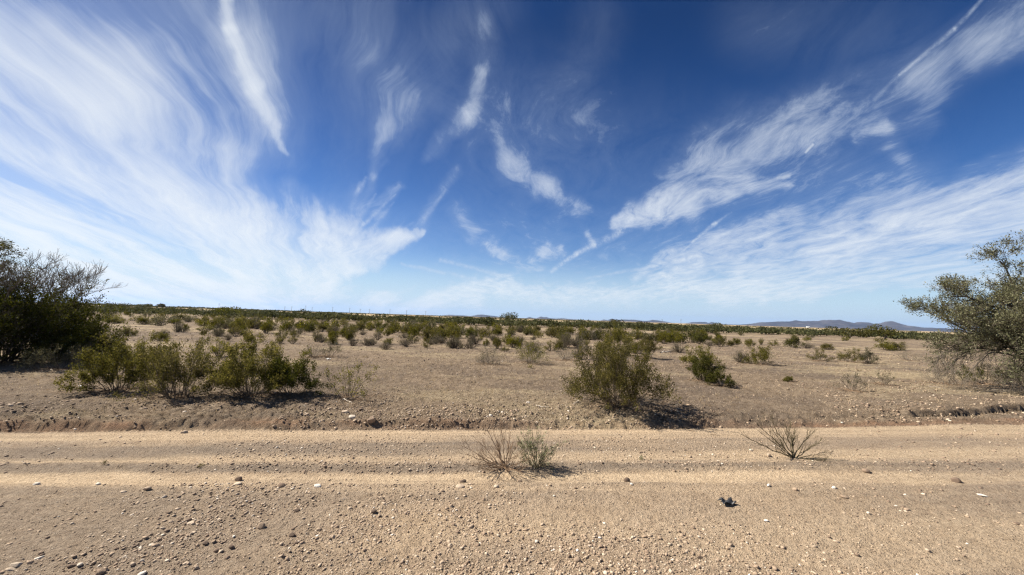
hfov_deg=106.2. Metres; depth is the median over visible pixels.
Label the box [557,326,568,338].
creosote bush
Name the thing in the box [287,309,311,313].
mesquite tree
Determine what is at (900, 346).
creosote bush
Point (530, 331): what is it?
creosote bush
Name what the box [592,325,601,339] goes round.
desert shrub
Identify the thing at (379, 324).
creosote bush
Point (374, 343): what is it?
burro bush
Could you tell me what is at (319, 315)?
thicket
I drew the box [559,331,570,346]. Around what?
creosote bush
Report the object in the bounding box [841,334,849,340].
desert shrub
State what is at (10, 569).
stone
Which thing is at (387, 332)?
creosote bush
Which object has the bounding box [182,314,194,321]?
desert shrub
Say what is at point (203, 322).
desert shrub
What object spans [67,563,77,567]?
stone
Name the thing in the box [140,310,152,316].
desert shrub
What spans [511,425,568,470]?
green weed
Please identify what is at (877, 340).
desert shrub
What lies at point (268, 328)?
creosote bush
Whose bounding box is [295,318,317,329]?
desert shrub
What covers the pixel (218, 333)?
burro bush
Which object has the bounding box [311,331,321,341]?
creosote bush
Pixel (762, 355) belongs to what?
creosote bush
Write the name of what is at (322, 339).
burro bush
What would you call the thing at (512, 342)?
creosote bush
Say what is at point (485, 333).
desert shrub
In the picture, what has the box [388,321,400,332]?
desert shrub
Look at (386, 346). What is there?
burro bush
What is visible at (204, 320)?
desert shrub
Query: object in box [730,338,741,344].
creosote bush
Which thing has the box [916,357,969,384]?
burro bush
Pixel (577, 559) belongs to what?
stone
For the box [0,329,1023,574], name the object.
gravel
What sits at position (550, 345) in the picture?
creosote bush
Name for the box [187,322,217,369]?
creosote bush
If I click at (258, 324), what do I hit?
burro bush
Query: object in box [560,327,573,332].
creosote bush
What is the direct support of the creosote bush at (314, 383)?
on the desert ground at (199, 418)
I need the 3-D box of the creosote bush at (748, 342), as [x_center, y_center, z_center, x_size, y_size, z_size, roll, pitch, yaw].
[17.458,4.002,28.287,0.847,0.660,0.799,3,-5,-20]
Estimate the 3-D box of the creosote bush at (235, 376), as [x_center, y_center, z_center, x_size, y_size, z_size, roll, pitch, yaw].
[-4.448,1.289,6.592,1.752,1.151,1.607,1,-5,12]
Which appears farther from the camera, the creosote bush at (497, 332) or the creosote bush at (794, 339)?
the creosote bush at (497, 332)
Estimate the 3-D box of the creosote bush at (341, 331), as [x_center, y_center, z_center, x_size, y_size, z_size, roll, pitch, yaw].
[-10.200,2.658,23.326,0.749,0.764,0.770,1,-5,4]
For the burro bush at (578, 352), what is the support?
on the desert ground at (199, 418)
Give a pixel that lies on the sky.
(737, 162)
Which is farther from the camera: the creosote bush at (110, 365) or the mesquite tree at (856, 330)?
the mesquite tree at (856, 330)
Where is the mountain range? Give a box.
[718,320,977,332]
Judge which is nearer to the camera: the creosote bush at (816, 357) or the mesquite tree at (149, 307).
the creosote bush at (816, 357)
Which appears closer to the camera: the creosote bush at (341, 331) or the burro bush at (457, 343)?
the burro bush at (457, 343)
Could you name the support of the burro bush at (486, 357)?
on the desert ground at (199, 418)
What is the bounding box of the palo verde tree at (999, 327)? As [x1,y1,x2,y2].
[893,230,1023,392]
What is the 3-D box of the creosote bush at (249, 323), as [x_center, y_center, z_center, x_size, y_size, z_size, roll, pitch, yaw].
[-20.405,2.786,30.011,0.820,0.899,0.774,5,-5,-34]
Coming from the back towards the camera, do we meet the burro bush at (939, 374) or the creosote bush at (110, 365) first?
the burro bush at (939, 374)
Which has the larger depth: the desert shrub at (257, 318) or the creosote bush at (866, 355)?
the desert shrub at (257, 318)
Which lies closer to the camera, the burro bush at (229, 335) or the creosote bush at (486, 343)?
the burro bush at (229, 335)
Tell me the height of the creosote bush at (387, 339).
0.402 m
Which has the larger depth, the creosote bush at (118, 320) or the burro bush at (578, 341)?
the creosote bush at (118, 320)
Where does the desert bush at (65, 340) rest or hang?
on the desert ground at (199, 418)
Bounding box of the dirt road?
[0,423,1023,574]
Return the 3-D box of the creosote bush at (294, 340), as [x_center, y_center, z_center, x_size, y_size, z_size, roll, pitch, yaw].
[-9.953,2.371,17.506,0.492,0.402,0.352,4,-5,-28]
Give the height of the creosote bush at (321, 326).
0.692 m
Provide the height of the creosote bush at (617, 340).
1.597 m
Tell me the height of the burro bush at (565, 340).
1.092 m
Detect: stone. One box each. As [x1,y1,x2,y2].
[5,567,15,570]
[9,562,22,566]
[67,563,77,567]
[95,568,106,574]
[257,522,264,529]
[367,416,375,422]
[456,484,464,487]
[574,557,580,562]
[862,468,870,472]
[951,477,961,482]
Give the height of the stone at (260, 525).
0.049 m
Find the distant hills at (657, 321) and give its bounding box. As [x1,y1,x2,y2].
[439,315,669,322]
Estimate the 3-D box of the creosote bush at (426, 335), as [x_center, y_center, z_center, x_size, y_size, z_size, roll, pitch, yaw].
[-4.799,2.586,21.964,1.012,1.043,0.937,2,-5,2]
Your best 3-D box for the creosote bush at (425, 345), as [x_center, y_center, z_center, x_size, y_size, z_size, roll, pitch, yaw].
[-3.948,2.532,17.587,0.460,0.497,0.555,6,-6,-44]
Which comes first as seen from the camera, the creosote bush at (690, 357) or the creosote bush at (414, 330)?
the creosote bush at (690, 357)
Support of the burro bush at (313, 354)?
on the desert ground at (199, 418)
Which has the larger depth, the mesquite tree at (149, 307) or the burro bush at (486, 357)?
the mesquite tree at (149, 307)
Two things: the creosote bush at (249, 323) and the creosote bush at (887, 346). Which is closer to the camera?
the creosote bush at (887, 346)
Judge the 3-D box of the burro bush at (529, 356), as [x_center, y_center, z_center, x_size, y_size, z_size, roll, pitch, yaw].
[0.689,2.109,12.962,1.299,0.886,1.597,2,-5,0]
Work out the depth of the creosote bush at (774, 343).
28.77 m
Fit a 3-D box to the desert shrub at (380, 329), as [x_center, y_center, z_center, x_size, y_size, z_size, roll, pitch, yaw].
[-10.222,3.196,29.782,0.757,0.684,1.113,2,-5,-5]
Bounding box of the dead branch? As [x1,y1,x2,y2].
[963,389,1019,392]
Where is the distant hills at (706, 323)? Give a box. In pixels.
[688,322,734,324]
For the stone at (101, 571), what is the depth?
2.27 m
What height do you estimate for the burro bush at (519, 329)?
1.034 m
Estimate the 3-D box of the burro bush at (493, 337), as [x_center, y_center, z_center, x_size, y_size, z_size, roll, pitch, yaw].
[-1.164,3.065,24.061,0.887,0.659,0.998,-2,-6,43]
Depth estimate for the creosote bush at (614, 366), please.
6.49 m
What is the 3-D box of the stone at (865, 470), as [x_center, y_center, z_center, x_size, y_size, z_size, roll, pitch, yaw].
[4.003,2.071,4.349,0.085,0.043,0.070,12,-1,-11]
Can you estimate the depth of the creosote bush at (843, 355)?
16.80 m
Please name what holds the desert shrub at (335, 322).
on the desert ground at (199, 418)
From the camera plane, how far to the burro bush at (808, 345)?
27.73 m
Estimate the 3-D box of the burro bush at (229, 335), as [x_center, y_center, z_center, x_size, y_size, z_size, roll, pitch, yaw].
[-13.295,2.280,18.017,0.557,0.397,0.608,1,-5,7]
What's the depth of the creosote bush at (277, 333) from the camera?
21.37 m
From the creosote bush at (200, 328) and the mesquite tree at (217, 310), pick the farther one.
the mesquite tree at (217, 310)
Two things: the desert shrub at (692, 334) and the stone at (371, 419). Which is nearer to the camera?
the stone at (371, 419)
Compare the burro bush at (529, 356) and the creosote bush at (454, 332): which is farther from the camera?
the creosote bush at (454, 332)
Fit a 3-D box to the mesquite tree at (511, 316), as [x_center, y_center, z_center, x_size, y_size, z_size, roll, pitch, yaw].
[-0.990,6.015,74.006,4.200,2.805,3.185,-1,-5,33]
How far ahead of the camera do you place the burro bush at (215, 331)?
21.18 m
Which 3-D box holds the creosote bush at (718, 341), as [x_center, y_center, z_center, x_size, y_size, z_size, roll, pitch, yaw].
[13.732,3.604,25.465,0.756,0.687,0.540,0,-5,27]
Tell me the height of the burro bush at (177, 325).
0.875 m
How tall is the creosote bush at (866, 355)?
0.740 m
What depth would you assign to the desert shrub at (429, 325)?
30.61 m
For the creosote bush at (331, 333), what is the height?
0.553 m
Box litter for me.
[9,355,1018,434]
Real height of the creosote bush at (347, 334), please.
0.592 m
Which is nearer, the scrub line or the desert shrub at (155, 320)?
the desert shrub at (155, 320)
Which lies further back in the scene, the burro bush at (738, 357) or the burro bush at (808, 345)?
the burro bush at (808, 345)
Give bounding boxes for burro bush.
[171,318,186,331]
[210,329,223,336]
[211,324,225,335]
[222,333,235,339]
[253,322,261,328]
[307,344,324,356]
[316,332,326,342]
[349,337,359,345]
[358,336,373,345]
[369,336,377,344]
[374,328,382,339]
[379,338,392,349]
[396,333,410,337]
[398,334,414,345]
[431,334,440,343]
[444,337,459,347]
[446,335,463,348]
[463,341,479,348]
[467,335,474,342]
[470,332,480,343]
[475,343,504,364]
[488,333,498,340]
[515,341,550,363]
[517,323,526,332]
[525,340,540,351]
[557,329,573,347]
[557,346,573,359]
[571,330,587,347]
[571,343,585,358]
[667,340,686,352]
[727,348,750,362]
[799,341,813,347]
[899,350,925,360]
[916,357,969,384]
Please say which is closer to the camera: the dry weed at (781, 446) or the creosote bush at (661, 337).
the dry weed at (781, 446)
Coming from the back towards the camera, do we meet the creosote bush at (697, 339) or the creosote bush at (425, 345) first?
the creosote bush at (697, 339)
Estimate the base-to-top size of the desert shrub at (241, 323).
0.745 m
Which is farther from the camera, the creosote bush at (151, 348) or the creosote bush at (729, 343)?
the creosote bush at (729, 343)
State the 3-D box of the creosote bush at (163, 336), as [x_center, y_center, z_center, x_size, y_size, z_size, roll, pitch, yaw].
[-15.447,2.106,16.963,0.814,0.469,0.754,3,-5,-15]
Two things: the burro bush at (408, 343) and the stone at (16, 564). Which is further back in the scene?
the burro bush at (408, 343)
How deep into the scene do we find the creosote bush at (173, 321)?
33.81 m
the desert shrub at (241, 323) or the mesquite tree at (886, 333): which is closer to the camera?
the desert shrub at (241, 323)
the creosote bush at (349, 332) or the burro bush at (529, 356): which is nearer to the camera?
the burro bush at (529, 356)
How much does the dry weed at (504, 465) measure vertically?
0.462 m
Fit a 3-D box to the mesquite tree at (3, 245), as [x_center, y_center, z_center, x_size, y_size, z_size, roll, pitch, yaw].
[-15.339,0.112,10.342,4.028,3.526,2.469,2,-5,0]
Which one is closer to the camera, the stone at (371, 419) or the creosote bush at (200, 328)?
the stone at (371, 419)
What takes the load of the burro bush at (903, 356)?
on the desert ground at (199, 418)
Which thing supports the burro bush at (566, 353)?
on the desert ground at (199, 418)
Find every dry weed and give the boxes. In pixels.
[458,424,531,478]
[730,411,834,461]
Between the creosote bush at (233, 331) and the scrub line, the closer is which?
the creosote bush at (233, 331)
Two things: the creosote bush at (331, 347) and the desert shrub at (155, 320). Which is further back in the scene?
the desert shrub at (155, 320)
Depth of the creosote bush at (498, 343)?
18.37 m
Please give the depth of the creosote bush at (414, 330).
25.18 m
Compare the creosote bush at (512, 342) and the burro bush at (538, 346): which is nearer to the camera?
the burro bush at (538, 346)
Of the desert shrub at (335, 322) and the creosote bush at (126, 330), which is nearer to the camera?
the creosote bush at (126, 330)
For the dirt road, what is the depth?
3.41 m
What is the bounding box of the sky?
[0,0,1023,329]
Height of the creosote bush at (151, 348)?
1.028 m
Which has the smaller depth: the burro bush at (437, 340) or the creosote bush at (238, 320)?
the burro bush at (437, 340)
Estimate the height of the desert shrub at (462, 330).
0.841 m
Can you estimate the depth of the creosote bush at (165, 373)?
6.29 m
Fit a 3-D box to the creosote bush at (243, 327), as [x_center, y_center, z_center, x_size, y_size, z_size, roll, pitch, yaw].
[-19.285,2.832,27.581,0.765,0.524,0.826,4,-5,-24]
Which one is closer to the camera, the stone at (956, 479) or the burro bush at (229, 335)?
the stone at (956, 479)
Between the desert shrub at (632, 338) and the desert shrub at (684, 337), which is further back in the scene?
the desert shrub at (684, 337)
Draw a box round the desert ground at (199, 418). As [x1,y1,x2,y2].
[0,305,1023,432]
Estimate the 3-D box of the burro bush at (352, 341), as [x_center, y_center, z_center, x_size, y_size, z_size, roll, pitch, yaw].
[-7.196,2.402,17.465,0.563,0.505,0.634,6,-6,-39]
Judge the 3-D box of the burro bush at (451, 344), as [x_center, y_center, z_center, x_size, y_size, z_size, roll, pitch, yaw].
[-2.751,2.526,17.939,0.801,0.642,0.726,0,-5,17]
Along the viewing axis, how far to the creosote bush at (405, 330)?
28.98 m
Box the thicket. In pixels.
[33,305,974,340]
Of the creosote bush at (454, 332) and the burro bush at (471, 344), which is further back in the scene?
the creosote bush at (454, 332)
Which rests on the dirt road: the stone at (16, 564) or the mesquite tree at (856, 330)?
the stone at (16, 564)
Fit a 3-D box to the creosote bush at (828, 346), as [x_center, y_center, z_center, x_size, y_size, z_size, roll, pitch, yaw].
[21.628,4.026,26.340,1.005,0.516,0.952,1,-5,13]
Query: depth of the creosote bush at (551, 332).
31.58 m
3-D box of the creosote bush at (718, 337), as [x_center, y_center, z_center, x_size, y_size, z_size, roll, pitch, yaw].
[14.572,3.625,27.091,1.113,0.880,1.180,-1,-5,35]
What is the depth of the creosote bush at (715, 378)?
9.43 m
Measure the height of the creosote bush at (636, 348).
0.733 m
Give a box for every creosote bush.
[14,343,97,370]
[51,330,167,393]
[103,315,126,323]
[108,337,224,401]
[113,331,181,369]
[119,326,138,335]
[135,315,150,324]
[148,331,170,340]
[165,319,182,323]
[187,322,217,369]
[188,329,311,397]
[195,326,213,331]
[207,336,230,356]
[224,325,245,336]
[231,317,241,327]
[237,325,248,329]
[245,318,255,328]
[257,349,333,395]
[258,321,275,333]
[273,326,291,337]
[276,335,285,343]
[279,321,293,330]
[286,330,301,336]
[287,335,298,343]
[301,321,316,331]
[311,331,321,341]
[316,323,327,331]
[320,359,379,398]
[322,340,342,356]
[325,332,337,343]
[326,327,334,333]
[328,330,338,338]
[337,327,346,336]
[342,324,355,339]
[345,331,354,339]
[352,321,361,330]
[373,318,386,327]
[382,328,391,335]
[382,338,393,343]
[400,324,412,333]
[407,326,418,336]
[407,331,420,343]
[420,326,434,340]
[421,340,431,347]
[431,326,448,339]
[445,322,461,337]
[461,327,481,338]
[483,338,489,345]
[492,338,502,348]
[493,328,502,335]
[505,336,521,347]
[523,328,536,334]
[542,326,560,337]
[542,341,560,350]
[552,338,563,348]
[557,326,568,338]
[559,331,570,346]
[559,332,683,410]
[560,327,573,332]
[596,320,631,353]
[625,339,643,353]
[635,331,663,353]
[653,330,659,341]
[657,331,671,343]
[666,329,685,342]
[677,344,725,368]
[685,353,722,381]
[691,331,705,343]
[701,364,736,387]
[710,334,727,344]
[714,337,725,346]
[726,339,734,345]
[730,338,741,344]
[740,343,776,364]
[743,337,756,345]
[767,339,780,345]
[782,335,805,347]
[782,374,793,381]
[805,347,835,360]
[820,343,834,349]
[833,370,870,390]
[835,348,865,361]
[857,347,878,362]
[865,369,896,385]
[872,340,897,350]
[892,341,906,350]
[954,362,1023,385]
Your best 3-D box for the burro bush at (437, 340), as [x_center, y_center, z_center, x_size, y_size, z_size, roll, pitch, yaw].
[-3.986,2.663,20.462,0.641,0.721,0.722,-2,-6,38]
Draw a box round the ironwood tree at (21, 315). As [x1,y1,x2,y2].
[0,247,139,362]
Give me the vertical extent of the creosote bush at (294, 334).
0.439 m
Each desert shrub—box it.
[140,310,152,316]
[149,313,174,325]
[172,311,186,319]
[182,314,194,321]
[194,318,209,325]
[195,314,213,325]
[234,320,252,328]
[249,316,262,322]
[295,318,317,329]
[327,318,341,328]
[376,326,384,332]
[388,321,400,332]
[425,322,438,331]
[455,325,466,333]
[478,327,491,337]
[533,330,543,337]
[582,330,597,339]
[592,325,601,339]
[621,331,636,341]
[639,331,652,341]
[676,331,689,341]
[683,327,700,341]
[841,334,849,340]
[874,336,886,341]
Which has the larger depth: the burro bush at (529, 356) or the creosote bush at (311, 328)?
the creosote bush at (311, 328)
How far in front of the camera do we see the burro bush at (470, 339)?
20.96 m
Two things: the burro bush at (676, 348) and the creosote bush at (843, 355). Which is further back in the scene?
the burro bush at (676, 348)
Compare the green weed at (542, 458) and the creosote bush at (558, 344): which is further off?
the creosote bush at (558, 344)
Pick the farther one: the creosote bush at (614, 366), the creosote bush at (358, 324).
the creosote bush at (358, 324)
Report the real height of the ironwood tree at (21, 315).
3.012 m
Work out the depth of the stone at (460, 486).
3.60 m
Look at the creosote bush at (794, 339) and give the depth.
27.53 m
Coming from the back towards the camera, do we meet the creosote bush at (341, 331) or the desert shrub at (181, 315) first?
the desert shrub at (181, 315)
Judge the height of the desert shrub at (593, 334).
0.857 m
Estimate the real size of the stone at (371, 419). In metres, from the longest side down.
0.121 x 0.095 x 0.087 m
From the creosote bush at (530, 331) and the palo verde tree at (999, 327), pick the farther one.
the creosote bush at (530, 331)
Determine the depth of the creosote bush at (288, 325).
28.26 m
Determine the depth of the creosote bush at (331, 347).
12.86 m
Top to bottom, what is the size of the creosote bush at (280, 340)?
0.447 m
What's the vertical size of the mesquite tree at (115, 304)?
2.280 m
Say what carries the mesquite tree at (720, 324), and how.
on the desert ground at (199, 418)
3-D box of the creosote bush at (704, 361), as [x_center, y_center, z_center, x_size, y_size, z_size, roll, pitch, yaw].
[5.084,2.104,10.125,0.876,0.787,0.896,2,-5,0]
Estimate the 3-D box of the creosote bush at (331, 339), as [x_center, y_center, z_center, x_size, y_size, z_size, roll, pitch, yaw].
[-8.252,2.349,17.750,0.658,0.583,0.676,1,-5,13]
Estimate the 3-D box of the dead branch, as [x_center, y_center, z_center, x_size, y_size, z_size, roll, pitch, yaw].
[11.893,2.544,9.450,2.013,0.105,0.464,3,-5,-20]
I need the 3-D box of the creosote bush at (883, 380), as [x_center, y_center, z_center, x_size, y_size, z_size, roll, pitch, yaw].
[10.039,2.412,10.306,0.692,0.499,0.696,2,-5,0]
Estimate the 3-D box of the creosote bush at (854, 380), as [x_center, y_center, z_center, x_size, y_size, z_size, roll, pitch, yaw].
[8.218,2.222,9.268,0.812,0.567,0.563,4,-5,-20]
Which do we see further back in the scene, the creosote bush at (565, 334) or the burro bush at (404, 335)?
the burro bush at (404, 335)
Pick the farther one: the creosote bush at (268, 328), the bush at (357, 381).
the creosote bush at (268, 328)
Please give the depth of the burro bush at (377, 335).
22.03 m
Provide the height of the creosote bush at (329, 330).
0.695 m
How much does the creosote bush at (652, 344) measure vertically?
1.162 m
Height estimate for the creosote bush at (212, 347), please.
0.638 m
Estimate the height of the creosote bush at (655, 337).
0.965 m
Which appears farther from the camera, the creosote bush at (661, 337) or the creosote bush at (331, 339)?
the creosote bush at (661, 337)
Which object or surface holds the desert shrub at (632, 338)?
on the desert ground at (199, 418)
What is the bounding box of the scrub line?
[82,303,919,331]
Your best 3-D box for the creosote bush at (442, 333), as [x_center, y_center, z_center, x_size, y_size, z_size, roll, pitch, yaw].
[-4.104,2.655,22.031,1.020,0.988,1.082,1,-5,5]
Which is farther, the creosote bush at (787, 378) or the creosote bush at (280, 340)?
the creosote bush at (280, 340)
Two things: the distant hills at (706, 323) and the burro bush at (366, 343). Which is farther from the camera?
the distant hills at (706, 323)
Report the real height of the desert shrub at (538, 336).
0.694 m
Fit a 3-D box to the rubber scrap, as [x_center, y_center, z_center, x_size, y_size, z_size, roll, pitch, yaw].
[1.923,1.909,3.439,0.131,0.038,0.086,2,-5,-5]
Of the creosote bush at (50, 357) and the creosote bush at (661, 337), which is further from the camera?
the creosote bush at (661, 337)
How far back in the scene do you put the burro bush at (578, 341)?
20.25 m
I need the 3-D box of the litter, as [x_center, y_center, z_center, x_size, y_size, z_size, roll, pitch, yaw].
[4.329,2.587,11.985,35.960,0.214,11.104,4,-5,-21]
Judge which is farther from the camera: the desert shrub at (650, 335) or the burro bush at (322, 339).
the desert shrub at (650, 335)
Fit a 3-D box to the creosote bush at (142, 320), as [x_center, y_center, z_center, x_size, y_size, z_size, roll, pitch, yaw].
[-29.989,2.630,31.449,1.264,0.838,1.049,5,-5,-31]
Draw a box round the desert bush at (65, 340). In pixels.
[0,320,130,362]
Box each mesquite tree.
[0,238,28,274]
[90,302,136,306]
[124,303,160,308]
[212,306,240,314]
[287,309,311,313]
[499,312,518,319]
[707,323,728,326]
[824,326,871,337]
[865,324,899,339]
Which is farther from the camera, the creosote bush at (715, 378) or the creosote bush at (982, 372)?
the creosote bush at (982, 372)
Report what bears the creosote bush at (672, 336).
on the desert ground at (199, 418)
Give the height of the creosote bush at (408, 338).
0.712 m
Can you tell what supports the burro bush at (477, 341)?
on the desert ground at (199, 418)
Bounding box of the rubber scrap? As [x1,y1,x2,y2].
[718,497,735,504]
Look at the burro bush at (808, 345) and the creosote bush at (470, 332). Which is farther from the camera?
the burro bush at (808, 345)

